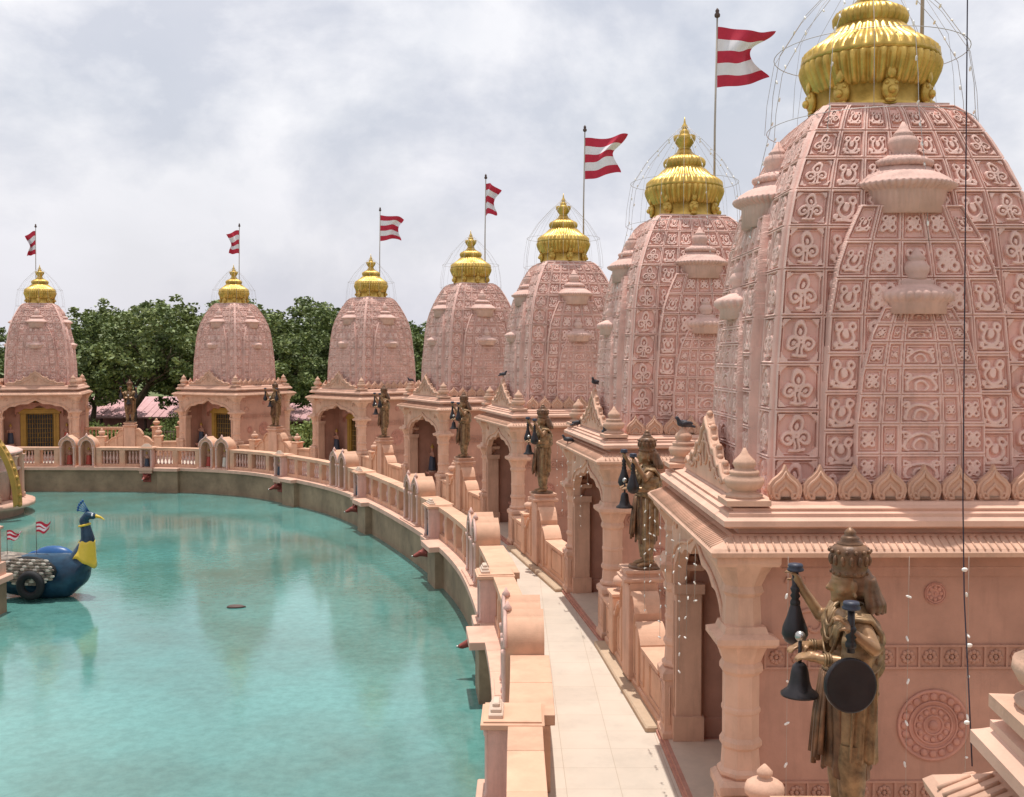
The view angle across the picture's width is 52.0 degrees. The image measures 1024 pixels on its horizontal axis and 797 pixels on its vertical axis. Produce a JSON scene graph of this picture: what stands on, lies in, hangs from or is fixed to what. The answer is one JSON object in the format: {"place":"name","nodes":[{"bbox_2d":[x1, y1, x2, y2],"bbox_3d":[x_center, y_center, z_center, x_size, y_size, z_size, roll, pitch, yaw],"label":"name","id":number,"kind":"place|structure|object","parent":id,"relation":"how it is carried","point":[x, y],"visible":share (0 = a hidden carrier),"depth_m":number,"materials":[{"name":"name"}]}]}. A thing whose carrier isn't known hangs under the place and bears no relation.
{"place":"outdoors","nodes":[
{"label":"outdoors","id":0,"kind":"place"},
{"bbox_2d":[91,381,305,434],"bbox_3d":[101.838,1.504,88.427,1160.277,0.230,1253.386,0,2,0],"label":"ground","id":1,"kind":"structure","parent":0,"point":[152,394],"depth_m":143.19,"materials":[{"name":"green plant"}]},
{"bbox_2d":[0,327,7,377],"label":"tree","id":2,"kind":"object","parent":1,"relation":"on","point":[2,352],"visible":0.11,"depth_m":65.11,"materials":[{"name":"green plant"}]},
{"bbox_2d":[89,418,120,438],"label":"bush","id":3,"kind":"object","parent":1,"relation":"on","point":[95,424],"visible":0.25,"depth_m":58.03,"materials":[{"name":"green plant"}]},
{"bbox_2d":[65,298,156,376],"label":"tree","id":4,"kind":"object","parent":1,"relation":"on","point":[101,311],"visible":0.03,"depth_m":81.71,"materials":[{"name":"green plant"}]},
{"bbox_2d":[70,308,169,423],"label":"tree","id":5,"kind":"object","parent":1,"relation":"on","point":[88,328],"visible":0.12,"depth_m":67.31,"materials":[{"name":"green plant"}]},
{"bbox_2d":[89,396,178,431],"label":"long shed","id":6,"kind":"structure","parent":1,"relation":"on","point":[114,414],"depth_m":72.89,"materials":[{"name":"pink paint"}]},
{"bbox_2d":[76,299,196,427],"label":"tree","id":7,"kind":"object","parent":1,"relation":"on","point":[103,363],"visible":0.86,"depth_m":59.88,"materials":[{"name":"green plant"}]},
{"bbox_2d":[144,411,178,438],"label":"bush","id":8,"kind":"object","parent":1,"relation":"on","point":[169,424],"visible":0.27,"depth_m":59.78,"materials":[{"name":"green plant"}]},
{"bbox_2d":[105,294,218,415],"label":"tree","id":9,"kind":"object","parent":1,"relation":"on","point":[192,320],"visible":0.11,"depth_m":65.51,"materials":[{"name":"green plant"}]},
{"bbox_2d":[162,424,175,440],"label":"bush","id":10,"kind":"object","parent":1,"relation":"on","point":[167,436],"visible":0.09,"depth_m":54.41,"materials":[{"name":"green plant"}]},
{"bbox_2d":[164,297,282,405],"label":"tree","id":11,"kind":"object","parent":1,"relation":"on","point":[169,401],"visible":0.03,"depth_m":70.47,"materials":[{"name":"green plant"}]},
{"bbox_2d":[263,308,329,405],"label":"tree","id":12,"kind":"object","parent":1,"relation":"on","point":[291,360],"visible":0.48,"depth_m":61.36,"materials":[{"name":"green plant"}]},
{"bbox_2d":[290,401,311,426],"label":"long shed","id":13,"kind":"structure","parent":1,"relation":"on","point":[301,414],"depth_m":74.81,"materials":[{"name":"pink paint"}]},
{"bbox_2d":[290,418,312,447],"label":"bush","id":14,"kind":"object","parent":1,"relation":"on","point":[306,435],"visible":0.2,"depth_m":51.35,"materials":[{"name":"green plant"}]},
{"bbox_2d":[268,296,340,336],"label":"tree","id":15,"kind":"object","parent":1,"relation":"on","point":[301,302],"visible":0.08,"depth_m":84.08,"materials":[{"name":"green plant"}]},
{"bbox_2d":[283,306,337,408],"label":"tree","id":16,"kind":"object","parent":1,"relation":"on","point":[325,321],"visible":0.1,"depth_m":67.11,"materials":[{"name":"green plant"}]},
{"bbox_2d":[408,320,426,381],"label":"tree","id":17,"kind":"object","parent":1,"relation":"on","point":[417,333],"visible":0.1,"depth_m":62.14,"materials":[{"name":"green plant"}]},
{"bbox_2d":[0,491,484,796],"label":"water","id":18,"kind":"structure","parent":0,"point":[330,659],"depth_m":19.85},
{"bbox_2d":[0,525,12,614],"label":"landing stage","id":19,"kind":"object","parent":18,"relation":"in","point":[5,577],"visible":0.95,"depth_m":23.75,"materials":[{"name":"stone"}]},
{"bbox_2d":[0,439,35,518],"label":"pavilion","id":20,"kind":"structure","parent":18,"relation":"in","point":[15,499],"depth_m":37.83,"materials":[{"name":"stone"}]},
{"bbox_2d":[1,500,104,599],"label":"peacock boat","id":21,"kind":"object","parent":18,"relation":"on","point":[52,572],"visible":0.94,"depth_m":25.05,"materials":[{"name":"blue paint"}]},
{"bbox_2d":[24,466,500,703],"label":"pool wall","id":22,"kind":"structure","parent":0,"point":[442,564],"depth_m":38.70,"materials":[{"name":"stone"}]},
{"bbox_2d":[19,447,58,465],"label":"balustrade","id":23,"kind":"object","parent":22,"relation":"on","point":[37,457],"visible":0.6,"depth_m":45.38,"materials":[{"name":"stone"}]},
{"bbox_2d":[57,433,78,466],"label":"niche","id":24,"kind":"object","parent":22,"relation":"on","point":[66,442],"visible":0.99,"depth_m":45.34,"materials":[{"name":"stone"}]},
{"bbox_2d":[66,447,72,465],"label":"figurine","id":25,"kind":"object","parent":24,"relation":"on","point":[69,459],"visible":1,"depth_m":45.44,"materials":[{"name":"red stone"}]},
{"bbox_2d":[76,433,99,466],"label":"niche","id":26,"kind":"object","parent":22,"relation":"on","point":[91,442],"visible":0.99,"depth_m":45.30,"materials":[{"name":"stone"}]},
{"bbox_2d":[85,447,91,465],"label":"figurine","id":27,"kind":"object","parent":26,"relation":"on","point":[88,459],"visible":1,"depth_m":45.41,"materials":[{"name":"red stone"}]},
{"bbox_2d":[96,446,139,466],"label":"balustrade","id":28,"kind":"object","parent":22,"relation":"on","point":[110,456],"visible":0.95,"depth_m":45.37,"materials":[{"name":"stone"}]},
{"bbox_2d":[142,473,150,481],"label":"spout","id":29,"kind":"object","parent":22,"relation":"attached to","point":[146,477],"visible":1,"depth_m":45.01,"materials":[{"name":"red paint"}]},
{"bbox_2d":[137,444,158,472],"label":"box niche","id":30,"kind":"object","parent":22,"relation":"on","point":[143,449],"visible":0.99,"depth_m":44.98,"materials":[{"name":"stone"}]},
{"bbox_2d":[154,447,198,467],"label":"balustrade","id":31,"kind":"object","parent":22,"relation":"on","point":[175,455],"visible":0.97,"depth_m":45.09,"materials":[{"name":"stone"}]},
{"bbox_2d":[197,434,217,468],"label":"niche","id":32,"kind":"object","parent":22,"relation":"on","point":[205,443],"visible":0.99,"depth_m":44.63,"materials":[{"name":"stone"}]},
{"bbox_2d":[212,435,235,469],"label":"niche","id":33,"kind":"object","parent":22,"relation":"on","point":[222,443],"visible":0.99,"depth_m":44.33,"materials":[{"name":"stone"}]},
{"bbox_2d":[268,482,281,491],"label":"spout","id":34,"kind":"object","parent":22,"relation":"attached to","point":[278,487],"visible":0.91,"depth_m":41.62,"materials":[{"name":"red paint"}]},
{"bbox_2d":[271,451,294,482],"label":"box niche","id":35,"kind":"object","parent":22,"relation":"on","point":[280,455],"visible":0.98,"depth_m":41.61,"materials":[{"name":"stone"}]},
{"bbox_2d":[286,455,329,484],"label":"balustrade","id":36,"kind":"object","parent":22,"relation":"on","point":[302,467],"visible":0.89,"depth_m":40.29,"materials":[{"name":"stone"}]},
{"bbox_2d":[326,447,346,487],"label":"niche","id":37,"kind":"object","parent":22,"relation":"on","point":[333,460],"visible":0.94,"depth_m":38.35,"materials":[{"name":"stone"}]},
{"bbox_2d":[335,449,358,490],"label":"niche","id":38,"kind":"object","parent":22,"relation":"on","point":[348,459],"visible":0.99,"depth_m":37.45,"materials":[{"name":"stone"}]},
{"bbox_2d":[350,467,376,504],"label":"box niche","id":39,"kind":"object","parent":22,"relation":"on","point":[359,476],"visible":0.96,"depth_m":35.42,"materials":[{"name":"stone"}]},
{"bbox_2d":[365,472,403,514],"bbox_3d":[-3.895,2.999,33.331,0.418,0.831,5.245,-1,2,-22],"label":"balustrade","id":40,"kind":"object","parent":22,"relation":"on","point":[384,490],"visible":0.83,"depth_m":33.53,"materials":[{"name":"stone"}]},
{"bbox_2d":[400,470,424,521],"bbox_3d":[-2.852,2.797,30.511,0.660,1.460,0.800,-1,2,-20],"label":"niche","id":41,"kind":"object","parent":22,"relation":"on","point":[408,479],"visible":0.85,"depth_m":30.53,"materials":[{"name":"stone"}]},
{"bbox_2d":[411,548,427,557],"bbox_3d":[-2.326,4.058,27.633,0.650,0.427,0.345,-1,2,-17],"label":"spout","id":42,"kind":"object","parent":22,"relation":"attached to","point":[423,552],"visible":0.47,"depth_m":27.54,"materials":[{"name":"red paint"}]},
{"bbox_2d":[407,473,435,526],"bbox_3d":[-2.564,2.828,29.723,0.660,1.460,0.800,-1,2,-20],"label":"niche","id":43,"kind":"object","parent":22,"relation":"on","point":[424,486],"visible":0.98,"depth_m":29.48,"materials":[{"name":"stone"}]},
{"bbox_2d":[420,498,452,539],"bbox_3d":[-1.997,3.260,27.704,0.740,1.256,0.680,-1,2,-17],"label":"box niche","id":44,"kind":"object","parent":22,"relation":"on","point":[431,512],"visible":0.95,"depth_m":27.43,"materials":[{"name":"stone"}]},
{"bbox_2d":[438,506,466,561],"bbox_3d":[-1.256,3.308,25.534,0.435,0.831,4.566,-1,2,-14],"label":"balustrade","id":45,"kind":"object","parent":22,"relation":"on","point":[453,529],"visible":0.59,"depth_m":26.00,"materials":[{"name":"stone"}]},
{"bbox_2d":[461,507,493,577],"bbox_3d":[-0.735,3.097,22.925,0.660,1.460,0.800,0,2,-9],"label":"niche","id":46,"kind":"object","parent":22,"relation":"on","point":[466,571],"visible":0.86,"depth_m":22.87,"materials":[{"name":"stone"}]},
{"bbox_2d":[466,513,499,585],"bbox_3d":[-0.608,3.130,22.097,0.660,1.460,0.800,0,2,-8],"label":"niche","id":47,"kind":"object","parent":22,"relation":"on","point":[485,531],"visible":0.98,"depth_m":21.80,"materials":[{"name":"stone"}]},
{"bbox_2d":[471,562,514,625],"bbox_3d":[-0.344,3.605,18.976,0.740,1.256,0.680,0,2,-6],"label":"box niche","id":48,"kind":"object","parent":22,"relation":"on","point":[486,598],"visible":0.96,"depth_m":18.70,"materials":[{"name":"stone"}]},
{"bbox_2d":[493,577,521,639],"bbox_3d":[-0.018,3.638,17.165,0.398,0.831,3.637,0,2,-5],"label":"balustrade","id":49,"kind":"object","parent":22,"relation":"on","point":[509,583],"visible":0.08,"depth_m":17.78,"materials":[{"name":"stone"}]},
{"bbox_2d":[476,696,544,796],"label":"box niche","id":50,"kind":"object","parent":22,"relation":"on","point":[498,717],"visible":0.97,"depth_m":11.19,"materials":[{"name":"stone"}]},
{"bbox_2d":[494,587,540,695],"bbox_3d":[0.076,3.412,14.964,0.660,1.460,0.800,0,2,-2],"label":"niche","id":51,"kind":"object","parent":22,"relation":"on","point":[524,601],"visible":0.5,"depth_m":14.87,"materials":[{"name":"stone"}]},
{"bbox_2d":[499,601,543,702],"bbox_3d":[0.100,3.445,14.126,0.660,1.460,0.800,0,2,-1],"label":"niche","id":52,"kind":"object","parent":22,"relation":"on","point":[523,631],"visible":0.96,"depth_m":13.81,"materials":[{"name":"stone"}]},
{"bbox_2d":[506,726,547,796],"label":"balustrade","id":53,"kind":"object","parent":22,"relation":"on","point":[526,771],"visible":0.98,"depth_m":10.08,"materials":[{"name":"stone"}]},
{"bbox_2d":[24,459,681,796],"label":"walkway","id":54,"kind":"structure","parent":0,"point":[603,743],"depth_m":13.54,"materials":[{"name":"stone"}]},
{"bbox_2d":[0,264,92,460],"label":"shrine","id":55,"kind":"object","parent":54,"relation":"on","point":[45,393],"visible":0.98,"depth_m":48.91,"materials":[{"name":"stone"}]},
{"bbox_2d":[6,423,14,444],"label":"figurine","id":56,"kind":"object","parent":55,"relation":"in","point":[10,439],"visible":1,"depth_m":48.77,"materials":[{"name":"blue stone"}]},
{"bbox_2d":[25,224,36,278],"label":"flag","id":57,"kind":"object","parent":55,"relation":"attached to","point":[31,238],"visible":0.99,"depth_m":50.26,"materials":[{"name":"fabric"}]},
{"bbox_2d":[26,413,53,454],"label":"door","id":58,"kind":"structure","parent":55,"relation":"in","point":[40,431],"depth_m":49.50,"materials":[{"name":"gold metal"}]},
{"bbox_2d":[85,427,122,440],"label":"balustrade","id":59,"kind":"object","parent":54,"relation":"on","point":[103,428],"visible":0.26,"depth_m":51.48,"materials":[{"name":"stone"}]},
{"bbox_2d":[96,422,176,458],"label":"link wall","id":60,"kind":"structure","parent":54,"relation":"on","point":[130,434],"depth_m":49.09,"materials":[{"name":"stone"}]},
{"bbox_2d":[119,379,137,422],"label":"statue","id":61,"kind":"object","parent":60,"relation":"on","point":[130,397],"visible":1,"depth_m":49.08,"materials":[{"name":"brown metal"}]},
{"bbox_2d":[150,418,178,440],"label":"balustrade","id":62,"kind":"object","parent":54,"relation":"on","point":[156,422],"visible":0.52,"depth_m":50.44,"materials":[{"name":"stone"}]},
{"bbox_2d":[172,264,295,458],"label":"shrine","id":63,"kind":"object","parent":54,"relation":"on","point":[222,393],"visible":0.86,"depth_m":49.03,"materials":[{"name":"stone"}]},
{"bbox_2d":[197,422,203,442],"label":"figurine","id":64,"kind":"object","parent":63,"relation":"in","point":[201,432],"visible":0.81,"depth_m":49.76,"materials":[{"name":"blue stone"}]},
{"bbox_2d":[216,413,230,438],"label":"door","id":65,"kind":"structure","parent":63,"relation":"in","point":[223,422],"depth_m":49.64,"materials":[{"name":"gold metal"}]},
{"bbox_2d":[226,223,239,279],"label":"flag","id":66,"kind":"object","parent":63,"relation":"attached to","point":[234,237],"visible":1,"depth_m":50.42,"materials":[{"name":"fabric"}]},
{"bbox_2d":[229,449,275,473],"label":"balustrade","id":67,"kind":"object","parent":54,"relation":"on","point":[252,460],"visible":0.76,"depth_m":43.51,"materials":[{"name":"stone"}]},
{"bbox_2d":[238,426,309,456],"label":"link wall","id":68,"kind":"structure","parent":54,"relation":"on","point":[275,439],"depth_m":46.26,"materials":[{"name":"stone"}]},
{"bbox_2d":[263,381,280,426],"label":"statue","id":69,"kind":"object","parent":68,"relation":"on","point":[274,399],"visible":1,"depth_m":46.31,"materials":[{"name":"brown metal"}]},
{"bbox_2d":[347,466,376,491],"bbox_3d":[-5.229,2.884,36.585,0.524,0.858,1.733,-1,3,-26],"label":"balustrade","id":70,"kind":"object","parent":54,"relation":"on","point":[350,480],"visible":0.14,"depth_m":37.05,"materials":[{"name":"stone"}]},
{"bbox_2d":[305,256,420,468],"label":"shrine","id":71,"kind":"object","parent":54,"relation":"on","point":[371,351],"visible":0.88,"depth_m":43.93,"materials":[{"name":"stone"}]},
{"bbox_2d":[332,428,339,449],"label":"figurine","id":72,"kind":"object","parent":71,"relation":"in","point":[336,442],"visible":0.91,"depth_m":45.25,"materials":[{"name":"blue stone"}]},
{"bbox_2d":[352,420,355,450],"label":"door","id":73,"kind":"structure","parent":71,"relation":"in","point":[353,422],"depth_m":45.00,"materials":[{"name":"gold metal"}]},
{"bbox_2d":[379,207,403,272],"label":"flag","id":74,"kind":"object","parent":71,"relation":"attached to","point":[389,226],"visible":0.99,"depth_m":45.45,"materials":[{"name":"fabric"}]},
{"bbox_2d":[361,437,401,481],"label":"link wall","id":75,"kind":"structure","parent":54,"relation":"on","point":[380,458],"depth_m":39.83,"materials":[{"name":"stone"}]},
{"bbox_2d":[372,385,389,437],"bbox_3d":[-4.973,0.475,40.030,0.698,2.008,0.864,-1,2,-24],"label":"statue","id":76,"kind":"object","parent":75,"relation":"on","point":[383,405],"visible":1,"depth_m":39.92,"materials":[{"name":"brown metal"}]},
{"bbox_2d":[420,496,453,527],"bbox_3d":[-2.045,3.200,28.607,0.519,0.858,1.724,-1,2,-18],"label":"balustrade","id":77,"kind":"object","parent":54,"relation":"on","point":[434,498],"visible":0.07,"depth_m":29.13,"materials":[{"name":"stone"}]},
{"bbox_2d":[397,231,510,497],"bbox_3d":[-1.430,-1.261,36.579,4.080,9.142,4.080,-1,2,-25],"label":"shrine","id":78,"kind":"object","parent":54,"relation":"on","point":[464,336],"visible":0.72,"depth_m":35.36,"materials":[{"name":"stone"}]},
{"bbox_2d":[425,471,436,487],"bbox_3d":[-2.834,2.894,37.435,0.400,0.580,0.400,-1,2,-25],"label":"pedestal","id":79,"kind":"object","parent":78,"relation":"in","point":[432,474],"visible":0.41,"depth_m":37.31,"materials":[{"name":"pink stone"}]},
{"bbox_2d":[428,444,436,471],"bbox_3d":[-2.836,2.105,37.409,0.300,0.999,0.371,-1,2,-25],"label":"figurine","id":80,"kind":"object","parent":79,"relation":"on","point":[432,464],"visible":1,"depth_m":37.32,"materials":[{"name":"stone"}]},
{"bbox_2d":[484,174,501,260],"bbox_3d":[-0.682,-5.746,36.750,0.706,4.260,0.250,1,3,29],"label":"flag","id":81,"kind":"object","parent":78,"relation":"attached to","point":[492,192],"visible":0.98,"depth_m":36.77,"materials":[{"name":"fabric"}]},
{"bbox_2d":[440,457,479,515],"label":"link wall","id":82,"kind":"structure","parent":54,"relation":"on","point":[460,489],"depth_m":31.83,"materials":[{"name":"stone"}]},
{"bbox_2d":[450,392,471,457],"bbox_3d":[-1.561,0.792,32.015,0.698,2.008,0.864,-1,2,-18],"label":"statue","id":83,"kind":"object","parent":82,"relation":"on","point":[463,417],"visible":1,"depth_m":31.89,"materials":[{"name":"brown metal"}]},
{"bbox_2d":[479,545,519,581],"bbox_3d":[-0.267,3.525,20.387,0.523,0.858,2.759,0,2,-7],"label":"balustrade","id":84,"kind":"object","parent":54,"relation":"on","point":[495,556],"visible":0.3,"depth_m":20.53,"materials":[{"name":"stone"}]},
{"bbox_2d":[509,655,554,791],"bbox_3d":[0.222,3.832,12.613,0.528,0.858,2.302,0,2,0],"label":"balustrade","id":85,"kind":"object","parent":54,"relation":"on","point":[530,678],"visible":0.4,"depth_m":12.44,"materials":[{"name":"stone"}]},
{"bbox_2d":[506,491,566,591],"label":"link wall","id":86,"kind":"structure","parent":54,"relation":"on","point":[537,546],"depth_m":23.42,"materials":[{"name":"stone"}]},
{"bbox_2d":[523,404,553,493],"bbox_3d":[0.597,1.123,23.650,0.698,2.008,0.864,0,2,-12],"label":"statue","id":87,"kind":"object","parent":86,"relation":"on","point":[541,438],"visible":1,"depth_m":23.52,"materials":[{"name":"brown metal"}]},
{"bbox_2d":[474,194,608,544],"bbox_3d":[1.380,-0.937,28.385,4.080,9.142,4.080,-1,2,-14],"label":"shrine","id":88,"kind":"object","parent":54,"relation":"on","point":[551,335],"visible":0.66,"depth_m":27.06,"materials":[{"name":"stone"}]},
{"bbox_2d":[583,125,627,233],"bbox_3d":[2.535,-5.361,28.534,1.215,4.140,0.347,0,2,0],"label":"flag","id":89,"kind":"object","parent":88,"relation":"attached to","point":[599,160],"visible":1,"depth_m":28.57,"materials":[{"name":"fabric"}]},
{"bbox_2d":[594,564,664,731],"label":"link wall","id":90,"kind":"structure","parent":54,"relation":"on","point":[631,649],"depth_m":14.99,"materials":[{"name":"stone"}]},
{"bbox_2d":[616,430,663,570],"bbox_3d":[1.858,1.455,15.256,0.698,2.008,0.864,0,2,-5],"label":"statue","id":91,"kind":"object","parent":90,"relation":"on","point":[642,481],"visible":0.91,"depth_m":15.12,"materials":[{"name":"brown metal"}]},
{"bbox_2d":[556,117,740,640],"bbox_3d":[3.160,-0.581,19.392,4.080,9.142,4.080,0,2,-7],"label":"shrine","id":92,"kind":"object","parent":54,"relation":"on","point":[657,325],"visible":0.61,"depth_m":18.12,"materials":[{"name":"stone"}]},
{"bbox_2d":[713,8,775,175],"bbox_3d":[4.372,-5.096,19.679,1.246,4.310,0.282,-1,2,-14],"label":"flag","id":93,"kind":"object","parent":92,"relation":"attached to","point":[735,65],"visible":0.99,"depth_m":19.55,"materials":[{"name":"fabric"}]},
{"bbox_2d":[744,764,830,796],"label":"link wall","id":94,"kind":"structure","parent":54,"relation":"on","point":[762,783],"depth_m":8.50,"materials":[{"name":"stone"}]},
{"bbox_2d":[780,527,886,796],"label":"statue","id":95,"kind":"object","parent":94,"relation":"on","point":[843,734],"visible":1,"depth_m":6.89,"materials":[{"name":"brown metal"}]},
{"bbox_2d":[647,0,1023,796],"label":"shrine","id":96,"kind":"object","parent":54,"relation":"on","point":[857,322],"visible":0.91,"depth_m":9.79,"materials":[{"name":"stone"}]},
{"bbox_2d":[643,510,645,611],"bbox_3d":[1.636,1.931,12.926,0.036,1.400,0.062,0,2,-6],"label":"light string","id":97,"kind":"object","parent":96,"relation":"hanging from","point":[644,575],"visible":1,"depth_m":12.94,"materials":[{"name":"plastic"}]},
{"bbox_2d":[678,541,680,672],"bbox_3d":[1.658,2.031,10.405,0.033,1.400,0.052,0,2,-7],"label":"light string","id":98,"kind":"object","parent":96,"relation":"hanging from","point":[679,603],"visible":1,"depth_m":10.40,"materials":[{"name":"metal"}]},
{"bbox_2d":[675,416,695,427],"bbox_3d":[2.116,0.302,12.835,0.295,0.182,0.112,-1,2,-20],"label":"pigeon","id":99,"kind":"object","parent":96,"relation":"on","point":[683,423],"visible":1,"depth_m":12.79,"materials":[{"name":"grey"}]},
{"bbox_2d":[684,540,688,639],"bbox_3d":[1.658,1.822,9.982,0.047,0.950,0.033,1,2,14],"label":"light string","id":100,"kind":"object","parent":96,"relation":"hanging from","point":[687,597],"visible":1,"depth_m":9.98,"materials":[{"name":"metal"}]},
{"bbox_2d":[784,593,789,767],"bbox_3d":[2.394,2.672,9.167,0.044,2.605,0.067,-1,2,-21],"label":"light string","id":101,"kind":"object","parent":96,"relation":"hanging from","point":[787,681],"visible":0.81,"depth_m":9.15,"materials":[{"name":"plastic"}]},
{"bbox_2d":[903,556,911,767],"bbox_3d":[3.447,2.670,9.165,0.050,2.600,0.067,-1,2,-18],"label":"light string","id":102,"kind":"object","parent":96,"relation":"hanging from","point":[908,679],"visible":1,"depth_m":9.15,"materials":[{"name":"plastic"}]},
{"bbox_2d":[920,0,923,33],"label":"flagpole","id":103,"kind":"object","parent":96,"relation":"attached to","point":[922,18],"depth_m":11.32,"materials":[{"name":"metal"}]},
{"bbox_2d":[965,570,969,758],"bbox_3d":[3.964,2.623,9.158,0.051,2.506,0.052,1,3,28],"label":"light string","id":104,"kind":"object","parent":96,"relation":"hanging from","point":[968,636],"visible":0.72,"depth_m":9.15,"materials":[{"name":"plastic"}]},
{"bbox_2d":[922,650,1023,796],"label":"shrine","id":105,"kind":"object","parent":54,"relation":"on","point":[998,745],"visible":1,"depth_m":3.92,"materials":[{"name":"pink stone"}]},
{"bbox_2d":[962,0,972,765],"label":"cable","id":106,"kind":"object","parent":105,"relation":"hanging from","point":[964,570],"visible":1,"depth_m":4.61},
{"bbox_2d":[0,0,1023,350],"label":"sky","id":107,"kind":"structure","parent":0,"point":[136,136],"materials":[{"name":"white"}]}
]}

